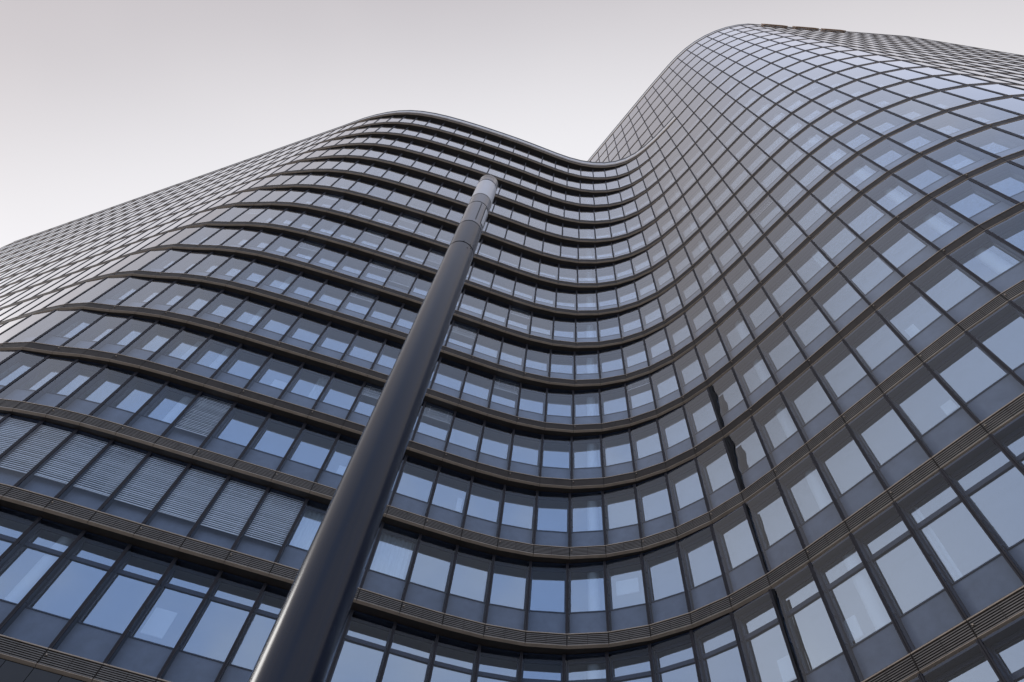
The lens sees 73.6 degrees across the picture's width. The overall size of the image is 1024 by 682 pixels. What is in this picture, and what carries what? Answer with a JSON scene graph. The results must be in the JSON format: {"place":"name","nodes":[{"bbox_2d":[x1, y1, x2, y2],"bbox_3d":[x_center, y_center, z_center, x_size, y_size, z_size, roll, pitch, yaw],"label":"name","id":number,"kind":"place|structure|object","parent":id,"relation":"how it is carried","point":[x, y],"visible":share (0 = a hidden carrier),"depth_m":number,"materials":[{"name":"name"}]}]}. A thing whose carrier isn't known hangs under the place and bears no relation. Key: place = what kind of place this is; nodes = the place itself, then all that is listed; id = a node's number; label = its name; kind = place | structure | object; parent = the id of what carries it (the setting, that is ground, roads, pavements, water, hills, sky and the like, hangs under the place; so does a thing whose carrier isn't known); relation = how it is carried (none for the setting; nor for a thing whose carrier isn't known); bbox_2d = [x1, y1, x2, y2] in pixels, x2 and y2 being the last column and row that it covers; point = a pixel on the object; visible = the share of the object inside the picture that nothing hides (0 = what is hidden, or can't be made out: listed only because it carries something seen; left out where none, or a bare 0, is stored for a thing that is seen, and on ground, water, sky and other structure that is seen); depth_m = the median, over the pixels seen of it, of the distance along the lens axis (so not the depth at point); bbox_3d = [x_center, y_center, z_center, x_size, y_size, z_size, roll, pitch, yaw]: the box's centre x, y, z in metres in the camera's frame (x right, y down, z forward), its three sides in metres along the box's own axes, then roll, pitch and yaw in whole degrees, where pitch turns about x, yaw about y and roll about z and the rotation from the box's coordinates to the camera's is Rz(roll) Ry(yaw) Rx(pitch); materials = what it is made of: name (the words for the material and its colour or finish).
{"place":"outdoors","nodes":[
{"label":"outdoors","id":0,"kind":"place"},
{"bbox_2d":[0,23,1023,681],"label":"office building","id":1,"kind":"structure","parent":0,"point":[726,383],"depth_m":26.15,"materials":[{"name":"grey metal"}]},
{"bbox_2d":[0,422,74,485],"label":"window","id":2,"kind":"structure","parent":1,"relation":"in","point":[10,474],"depth_m":21.72,"materials":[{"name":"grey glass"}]},
{"bbox_2d":[3,356,75,400],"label":"window","id":3,"kind":"structure","parent":1,"relation":"in","point":[19,394],"depth_m":24.75,"materials":[{"name":"grey glass"}]},
{"bbox_2d":[0,518,82,622],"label":"window","id":4,"kind":"structure","parent":1,"relation":"in","point":[6,607],"depth_m":19.72,"materials":[{"name":"grey glass"}]},
{"bbox_2d":[2,532,127,647],"bbox_3d":[-12.219,6.838,18.839,1.275,3.643,0.329,19,-62,-5],"label":"window","id":5,"kind":"structure","parent":1,"relation":"in","point":[35,626],"depth_m":18.07,"materials":[{"name":"grey glass"}]},
{"bbox_2d":[22,431,109,496],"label":"window","id":6,"kind":"structure","parent":1,"relation":"in","point":[43,483],"depth_m":21.64,"materials":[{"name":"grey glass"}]},
{"bbox_2d":[34,360,104,406],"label":"window","id":7,"kind":"structure","parent":1,"relation":"in","point":[49,399],"depth_m":24.40,"materials":[{"name":"grey glass"}]},
{"bbox_2d":[65,366,134,414],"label":"window","id":8,"kind":"structure","parent":1,"relation":"in","point":[80,405],"depth_m":24.42,"materials":[{"name":"grey glass"}]},
{"bbox_2d":[63,441,148,509],"bbox_3d":[-13.048,4.394,21.957,1.205,2.996,0.329,19,-62,-5],"label":"window","id":9,"kind":"structure","parent":1,"relation":"in","point":[84,495],"depth_m":21.72,"materials":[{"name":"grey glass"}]},
{"bbox_2d":[56,545,173,662],"bbox_3d":[-10.921,7.279,18.959,1.295,3.643,0.329,19,-62,-5],"label":"window","id":10,"kind":"structure","parent":1,"relation":"in","point":[88,641],"depth_m":18.19,"materials":[{"name":"grey glass"}]},
{"bbox_2d":[97,373,165,424],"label":"window","id":11,"kind":"structure","parent":1,"relation":"in","point":[114,414],"depth_m":24.47,"materials":[{"name":"grey glass"}]},
{"bbox_2d":[104,453,187,522],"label":"window","id":12,"kind":"structure","parent":1,"relation":"in","point":[124,507],"depth_m":21.86,"materials":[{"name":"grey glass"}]},
{"bbox_2d":[110,559,218,676],"bbox_3d":[-9.628,7.754,19.098,1.290,3.643,0.429,18,-62,-5],"label":"window","id":13,"kind":"structure","parent":1,"relation":"in","point":[138,655],"depth_m":18.47,"materials":[{"name":"grey glass"}]},
{"bbox_2d":[131,382,199,435],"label":"window","id":14,"kind":"structure","parent":1,"relation":"in","point":[144,423],"depth_m":24.56,"materials":[{"name":"grey glass"}]},
{"bbox_2d":[148,465,227,535],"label":"window","id":15,"kind":"structure","parent":1,"relation":"in","point":[172,521],"depth_m":21.98,"materials":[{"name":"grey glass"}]},
{"bbox_2d":[167,392,233,446],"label":"window","id":16,"kind":"structure","parent":1,"relation":"in","point":[181,434],"depth_m":24.80,"materials":[{"name":"grey glass"}]},
{"bbox_2d":[184,335,240,377],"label":"window","id":17,"kind":"structure","parent":1,"relation":"in","point":[195,368],"depth_m":27.57,"materials":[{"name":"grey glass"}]},
{"bbox_2d":[163,572,263,681],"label":"window","id":18,"kind":"structure","parent":1,"relation":"in","point":[186,666],"depth_m":18.47,"materials":[{"name":"grey glass"}]},
{"bbox_2d":[193,476,266,548],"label":"window","id":19,"kind":"structure","parent":1,"relation":"in","point":[209,532],"depth_m":22.12,"materials":[{"name":"grey glass"}]},
{"bbox_2d":[205,403,268,458],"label":"window","id":20,"kind":"structure","parent":1,"relation":"in","point":[221,446],"depth_m":24.77,"materials":[{"name":"grey glass"}]},
{"bbox_2d":[216,344,270,387],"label":"window","id":21,"kind":"structure","parent":1,"relation":"in","point":[225,377],"depth_m":27.67,"materials":[{"name":"grey glass"}]},
{"bbox_2d":[220,584,288,681],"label":"window","id":22,"kind":"structure","parent":1,"relation":"in","point":[233,673],"depth_m":19.29,"materials":[{"name":"grey glass"}]},
{"bbox_2d":[236,488,305,561],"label":"window","id":23,"kind":"structure","parent":1,"relation":"in","point":[252,544],"depth_m":22.17,"materials":[{"name":"grey glass"}]},
{"bbox_2d":[243,414,303,469],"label":"window","id":24,"kind":"structure","parent":1,"relation":"in","point":[254,456],"depth_m":24.87,"materials":[{"name":"grey glass"}]},
{"bbox_2d":[249,354,302,397],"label":"window","id":25,"kind":"structure","parent":1,"relation":"in","point":[273,390],"depth_m":28.14,"materials":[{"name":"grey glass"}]},
{"bbox_2d":[279,500,327,568],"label":"window","id":26,"kind":"structure","parent":1,"relation":"in","point":[300,541],"depth_m":22.83,"materials":[{"name":"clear glass"}]},
{"bbox_2d":[282,363,332,408],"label":"window","id":27,"kind":"structure","parent":1,"relation":"in","point":[308,402],"depth_m":28.62,"materials":[{"name":"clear glass"}]},
{"bbox_2d":[281,424,337,481],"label":"window","id":28,"kind":"structure","parent":1,"relation":"in","point":[291,467],"depth_m":24.97,"materials":[{"name":"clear glass"}]},
{"bbox_2d":[325,609,350,681],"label":"window","id":29,"kind":"structure","parent":1,"relation":"in","point":[350,609],"depth_m":20.18,"materials":[{"name":"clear glass"}]},
{"bbox_2d":[318,435,358,488],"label":"window","id":30,"kind":"structure","parent":1,"relation":"in","point":[328,478],"depth_m":25.13,"materials":[{"name":"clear glass"}]},
{"bbox_2d":[316,373,363,418],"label":"window","id":31,"kind":"structure","parent":1,"relation":"in","point":[324,407],"depth_m":27.98,"materials":[{"name":"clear glass"}]},
{"bbox_2d":[330,610,393,681],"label":"window","id":32,"kind":"structure","parent":1,"relation":"in","point":[358,617],"depth_m":21.03,"materials":[{"name":"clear glass"}]},
{"bbox_2d":[349,382,382,425],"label":"window","id":33,"kind":"structure","parent":1,"relation":"in","point":[356,417],"depth_m":28.47,"materials":[{"name":"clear glass"}]},
{"bbox_2d":[358,522,381,586],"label":"window","id":34,"kind":"structure","parent":1,"relation":"in","point":[381,522],"depth_m":22.80,"materials":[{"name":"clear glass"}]},
{"bbox_2d":[362,523,418,599],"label":"window","id":35,"kind":"structure","parent":1,"relation":"in","point":[387,574],"depth_m":23.10,"materials":[{"name":"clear glass"}]},
{"bbox_2d":[387,455,404,504],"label":"window","id":36,"kind":"structure","parent":1,"relation":"in","point":[404,455],"depth_m":25.80,"materials":[{"name":"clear glass"}]},
{"bbox_2d":[381,623,435,681],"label":"window","id":37,"kind":"structure","parent":1,"relation":"in","point":[402,630],"depth_m":21.17,"materials":[{"name":"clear glass"}]},
{"bbox_2d":[391,456,438,516],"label":"window","id":38,"kind":"structure","parent":1,"relation":"in","point":[400,501],"depth_m":25.33,"materials":[{"name":"grey glass"}]},
{"bbox_2d":[410,401,423,439],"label":"window","id":39,"kind":"structure","parent":1,"relation":"in","point":[423,401],"depth_m":28.90,"materials":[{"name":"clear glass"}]},
{"bbox_2d":[404,535,455,611],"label":"window","id":40,"kind":"structure","parent":1,"relation":"in","point":[417,594],"depth_m":22.42,"materials":[{"name":"grey glass"}]},
{"bbox_2d":[413,402,453,450],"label":"window","id":41,"kind":"structure","parent":1,"relation":"in","point":[421,438],"depth_m":28.64,"materials":[{"name":"grey glass"}]},
{"bbox_2d":[428,467,471,526],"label":"window","id":42,"kind":"structure","parent":1,"relation":"in","point":[436,512],"depth_m":25.48,"materials":[{"name":"grey glass"}]},
{"bbox_2d":[430,635,477,681],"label":"window","id":43,"kind":"structure","parent":1,"relation":"in","point":[445,642],"depth_m":21.28,"materials":[{"name":"grey glass"}]},
{"bbox_2d":[446,412,483,460],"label":"window","id":44,"kind":"structure","parent":1,"relation":"in","point":[452,448],"depth_m":28.46,"materials":[{"name":"grey glass"}]},
{"bbox_2d":[446,546,492,622],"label":"window","id":45,"kind":"structure","parent":1,"relation":"in","point":[460,606],"depth_m":22.52,"materials":[{"name":"grey glass"}]},
{"bbox_2d":[464,477,503,536],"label":"window","id":46,"kind":"structure","parent":1,"relation":"in","point":[472,523],"depth_m":25.54,"materials":[{"name":"grey glass"}]},
{"bbox_2d":[478,421,512,469],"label":"window","id":47,"kind":"structure","parent":1,"relation":"in","point":[488,459],"depth_m":28.56,"materials":[{"name":"grey glass"}]},
{"bbox_2d":[476,646,519,681],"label":"window","id":48,"kind":"structure","parent":1,"relation":"in","point":[489,652],"depth_m":21.32,"materials":[{"name":"grey glass"}]},
{"bbox_2d":[487,556,528,629],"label":"window","id":49,"kind":"structure","parent":1,"relation":"in","point":[498,615],"depth_m":22.57,"materials":[{"name":"grey glass"}]},
{"bbox_2d":[500,486,535,543],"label":"window","id":50,"kind":"structure","parent":1,"relation":"in","point":[515,533],"depth_m":25.59,"materials":[{"name":"grey glass"}]},
{"bbox_2d":[528,562,565,632],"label":"window","id":51,"kind":"structure","parent":1,"relation":"in","point":[539,621],"depth_m":22.55,"materials":[{"name":"grey glass"}]},
{"bbox_2d":[535,491,568,546],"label":"window","id":52,"kind":"structure","parent":1,"relation":"in","point":[543,537],"depth_m":25.56,"materials":[{"name":"grey glass"}]},
{"bbox_2d":[571,491,603,546],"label":"window","id":53,"kind":"structure","parent":1,"relation":"in","point":[580,538],"depth_m":25.42,"materials":[{"name":"grey glass"}]},
{"bbox_2d":[569,562,606,632],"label":"window","id":54,"kind":"structure","parent":1,"relation":"in","point":[585,621],"depth_m":22.37,"materials":[{"name":"grey glass"}]},
{"bbox_2d":[602,429,632,476],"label":"window","id":55,"kind":"structure","parent":1,"relation":"in","point":[625,467],"depth_m":28.24,"materials":[{"name":"grey glass"}]},
{"bbox_2d":[604,485,639,544],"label":"window","id":56,"kind":"structure","parent":1,"relation":"in","point":[629,532],"depth_m":25.19,"materials":[{"name":"grey glass"}]},
{"bbox_2d":[606,554,647,630],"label":"window","id":57,"kind":"structure","parent":1,"relation":"in","point":[634,615],"depth_m":22.32,"materials":[{"name":"grey glass"}]},
{"bbox_2d":[608,645,650,681],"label":"window","id":58,"kind":"structure","parent":1,"relation":"in","point":[640,651],"depth_m":20.82,"materials":[{"name":"grey glass"}]},
{"bbox_2d":[636,474,673,536],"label":"window","id":59,"kind":"structure","parent":1,"relation":"in","point":[664,522],"depth_m":24.87,"materials":[{"name":"grey glass"}]},
{"bbox_2d":[643,543,687,622],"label":"window","id":60,"kind":"structure","parent":1,"relation":"in","point":[674,605],"depth_m":21.80,"materials":[{"name":"grey glass"}]},
{"bbox_2d":[651,632,694,681],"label":"window","id":61,"kind":"structure","parent":1,"relation":"in","point":[683,639],"depth_m":20.43,"materials":[{"name":"grey glass"}]},
{"bbox_2d":[667,459,706,524],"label":"window","id":62,"kind":"structure","parent":1,"relation":"in","point":[697,508],"depth_m":24.49,"materials":[{"name":"grey glass"}]},
{"bbox_2d":[678,526,726,609],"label":"window","id":63,"kind":"structure","parent":1,"relation":"in","point":[712,590],"depth_m":21.39,"materials":[{"name":"grey glass"}]},
{"bbox_2d":[693,614,736,681],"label":"window","id":64,"kind":"structure","parent":1,"relation":"in","point":[724,622],"depth_m":19.96,"materials":[{"name":"grey glass"}]},
{"bbox_2d":[697,441,739,508],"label":"window","id":65,"kind":"structure","parent":1,"relation":"in","point":[730,489],"depth_m":24.04,"materials":[{"name":"grey glass"}]},
{"bbox_2d":[712,370,746,425],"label":"window","id":66,"kind":"structure","parent":1,"relation":"in","point":[739,408],"depth_m":26.63,"materials":[{"name":"grey glass"}]},
{"bbox_2d":[712,506,764,591],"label":"window","id":67,"kind":"structure","parent":1,"relation":"in","point":[750,570],"depth_m":20.91,"materials":[{"name":"grey glass"}]},
{"bbox_2d":[729,419,770,487],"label":"window","id":68,"kind":"structure","parent":1,"relation":"in","point":[761,467],"depth_m":23.46,"materials":[{"name":"grey glass"}]},
{"bbox_2d":[734,347,775,404],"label":"window","id":69,"kind":"structure","parent":1,"relation":"in","point":[767,385],"depth_m":26.18,"materials":[{"name":"grey glass"}]},
{"bbox_2d":[733,591,797,681],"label":"window","id":70,"kind":"structure","parent":1,"relation":"in","point":[785,666],"depth_m":19.03,"materials":[{"name":"grey glass"}]},
{"bbox_2d":[746,482,802,569],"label":"window","id":71,"kind":"structure","parent":1,"relation":"in","point":[789,545],"depth_m":20.38,"materials":[{"name":"grey glass"}]},
{"bbox_2d":[753,394,803,464],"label":"window","id":72,"kind":"structure","parent":1,"relation":"in","point":[792,443],"depth_m":22.98,"materials":[{"name":"grey glass"}]},
{"bbox_2d":[759,324,804,381],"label":"window","id":73,"kind":"structure","parent":1,"relation":"in","point":[798,359],"depth_m":25.60,"materials":[{"name":"grey glass"}]},
{"bbox_2d":[761,23,845,30],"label":"roof sign","id":74,"kind":"object","parent":1,"relation":"attached to","point":[803,27],"visible":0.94,"depth_m":75.18,"materials":[{"name":"grey metal"}]},
{"bbox_2d":[778,455,841,544],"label":"window","id":75,"kind":"structure","parent":1,"relation":"in","point":[828,517],"depth_m":19.81,"materials":[{"name":"grey glass"}]},
{"bbox_2d":[782,369,838,439],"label":"window","id":76,"kind":"structure","parent":1,"relation":"in","point":[828,414],"depth_m":22.40,"materials":[{"name":"grey glass"}]},
{"bbox_2d":[785,299,835,356],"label":"window","id":77,"kind":"structure","parent":1,"relation":"in","point":[828,333],"depth_m":25.00,"materials":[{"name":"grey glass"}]},
{"bbox_2d":[774,566,854,681],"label":"window","id":78,"kind":"structure","parent":1,"relation":"in","point":[836,669],"depth_m":17.26,"materials":[{"name":"grey glass"}]},
{"bbox_2d":[813,274,868,329],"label":"window","id":79,"kind":"structure","parent":1,"relation":"in","point":[860,305],"depth_m":24.43,"materials":[{"name":"grey glass"}]},
{"bbox_2d":[813,342,875,411],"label":"window","id":80,"kind":"structure","parent":1,"relation":"in","point":[865,384],"depth_m":21.81,"materials":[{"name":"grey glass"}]},
{"bbox_2d":[812,427,884,516],"bbox_3d":[9.705,3.800,19.675,0.309,2.996,1.303,35,-65,-13],"label":"window","id":81,"kind":"structure","parent":1,"relation":"in","point":[868,488],"depth_m":19.23,"materials":[{"name":"grey glass"}]},
{"bbox_2d":[812,537,907,681],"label":"window","id":82,"kind":"structure","parent":1,"relation":"in","point":[883,647],"depth_m":16.25,"materials":[{"name":"grey glass"}]},
{"bbox_2d":[839,196,891,239],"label":"window","id":83,"kind":"structure","parent":1,"relation":"in","point":[862,201],"depth_m":26.57,"materials":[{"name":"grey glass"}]},
{"bbox_2d":[842,248,901,302],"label":"window","id":84,"kind":"structure","parent":1,"relation":"in","point":[889,281],"depth_m":23.87,"materials":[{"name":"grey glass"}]},
{"bbox_2d":[845,313,913,382],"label":"window","id":85,"kind":"structure","parent":1,"relation":"in","point":[902,355],"depth_m":21.24,"materials":[{"name":"grey glass"}]},
{"bbox_2d":[848,397,929,486],"bbox_3d":[10.539,2.846,19.100,0.309,2.996,1.301,35,-65,-13],"label":"window","id":86,"kind":"structure","parent":1,"relation":"in","point":[912,456],"depth_m":18.63,"materials":[{"name":"grey glass"}]},
{"bbox_2d":[866,176,922,215],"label":"window","id":87,"kind":"structure","parent":1,"relation":"in","point":[890,181],"depth_m":26.26,"materials":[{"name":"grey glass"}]},
{"bbox_2d":[871,223,935,275],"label":"window","id":88,"kind":"structure","parent":1,"relation":"in","point":[926,252],"depth_m":23.33,"materials":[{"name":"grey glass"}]},
{"bbox_2d":[853,505,963,650],"bbox_3d":[9.401,5.590,16.310,0.309,3.643,1.317,35,-65,-13],"label":"window","id":89,"kind":"structure","parent":1,"relation":"in","point":[937,614],"depth_m":15.54,"materials":[{"name":"grey glass"}]},
{"bbox_2d":[878,285,954,352],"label":"window","id":90,"kind":"structure","parent":1,"relation":"in","point":[919,340],"depth_m":20.76,"materials":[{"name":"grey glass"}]},
{"bbox_2d":[895,157,955,193],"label":"window","id":91,"kind":"structure","parent":1,"relation":"in","point":[913,167],"depth_m":26.21,"materials":[{"name":"grey glass"}]},
{"bbox_2d":[886,366,976,454],"bbox_3d":[11.410,1.930,18.541,0.409,2.996,1.283,35,-65,-13],"label":"window","id":92,"kind":"structure","parent":1,"relation":"in","point":[956,424],"depth_m":18.12,"materials":[{"name":"grey glass"}]},
{"bbox_2d":[903,200,972,248],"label":"window","id":93,"kind":"structure","parent":1,"relation":"in","point":[960,229],"depth_m":22.84,"materials":[{"name":"grey glass"}]},
{"bbox_2d":[913,258,995,322],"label":"window","id":94,"kind":"structure","parent":1,"relation":"in","point":[979,297],"depth_m":20.13,"materials":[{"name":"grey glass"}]},
{"bbox_2d":[896,472,1023,616],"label":"window","id":95,"kind":"structure","parent":1,"relation":"in","point":[994,579],"depth_m":15.11,"materials":[{"name":"grey glass"}]},
{"bbox_2d":[923,643,999,681],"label":"window","id":96,"kind":"structure","parent":1,"relation":"in","point":[972,654],"depth_m":14.20,"materials":[{"name":"grey glass"}]},
{"bbox_2d":[936,180,1010,223],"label":"window","id":97,"kind":"structure","parent":1,"relation":"in","point":[998,207],"depth_m":22.48,"materials":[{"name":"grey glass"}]},
{"bbox_2d":[927,334,1023,420],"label":"window","id":98,"kind":"structure","parent":1,"relation":"in","point":[1007,388],"depth_m":17.51,"materials":[{"name":"grey glass"}]},
{"bbox_2d":[943,437,1023,570],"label":"window","id":99,"kind":"structure","parent":1,"relation":"in","point":[987,446],"depth_m":16.29,"materials":[{"name":"grey glass"}]},
{"bbox_2d":[950,232,1023,292],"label":"window","id":100,"kind":"structure","parent":1,"relation":"in","point":[1014,274],"depth_m":19.77,"materials":[{"name":"grey glass"}]},
{"bbox_2d":[968,303,1023,379],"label":"window","id":101,"kind":"structure","parent":1,"relation":"in","point":[1007,311],"depth_m":18.65,"materials":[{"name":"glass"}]},
{"bbox_2d":[982,615,1023,681],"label":"window","id":102,"kind":"structure","parent":1,"relation":"in","point":[1014,630],"depth_m":13.67,"materials":[{"name":"glass"}]},
{"bbox_2d":[0,0,1023,247],"label":"sky","id":103,"kind":"structure","parent":0,"point":[104,104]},
{"label":"ground","id":104,"kind":"structure","parent":0,"visible":0},
{"bbox_2d":[247,175,497,681],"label":"lamp post","id":105,"kind":"object","parent":104,"relation":"on","point":[302,641],"visible":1,"depth_m":3.96,"materials":[{"name":"black metal"}]}
]}

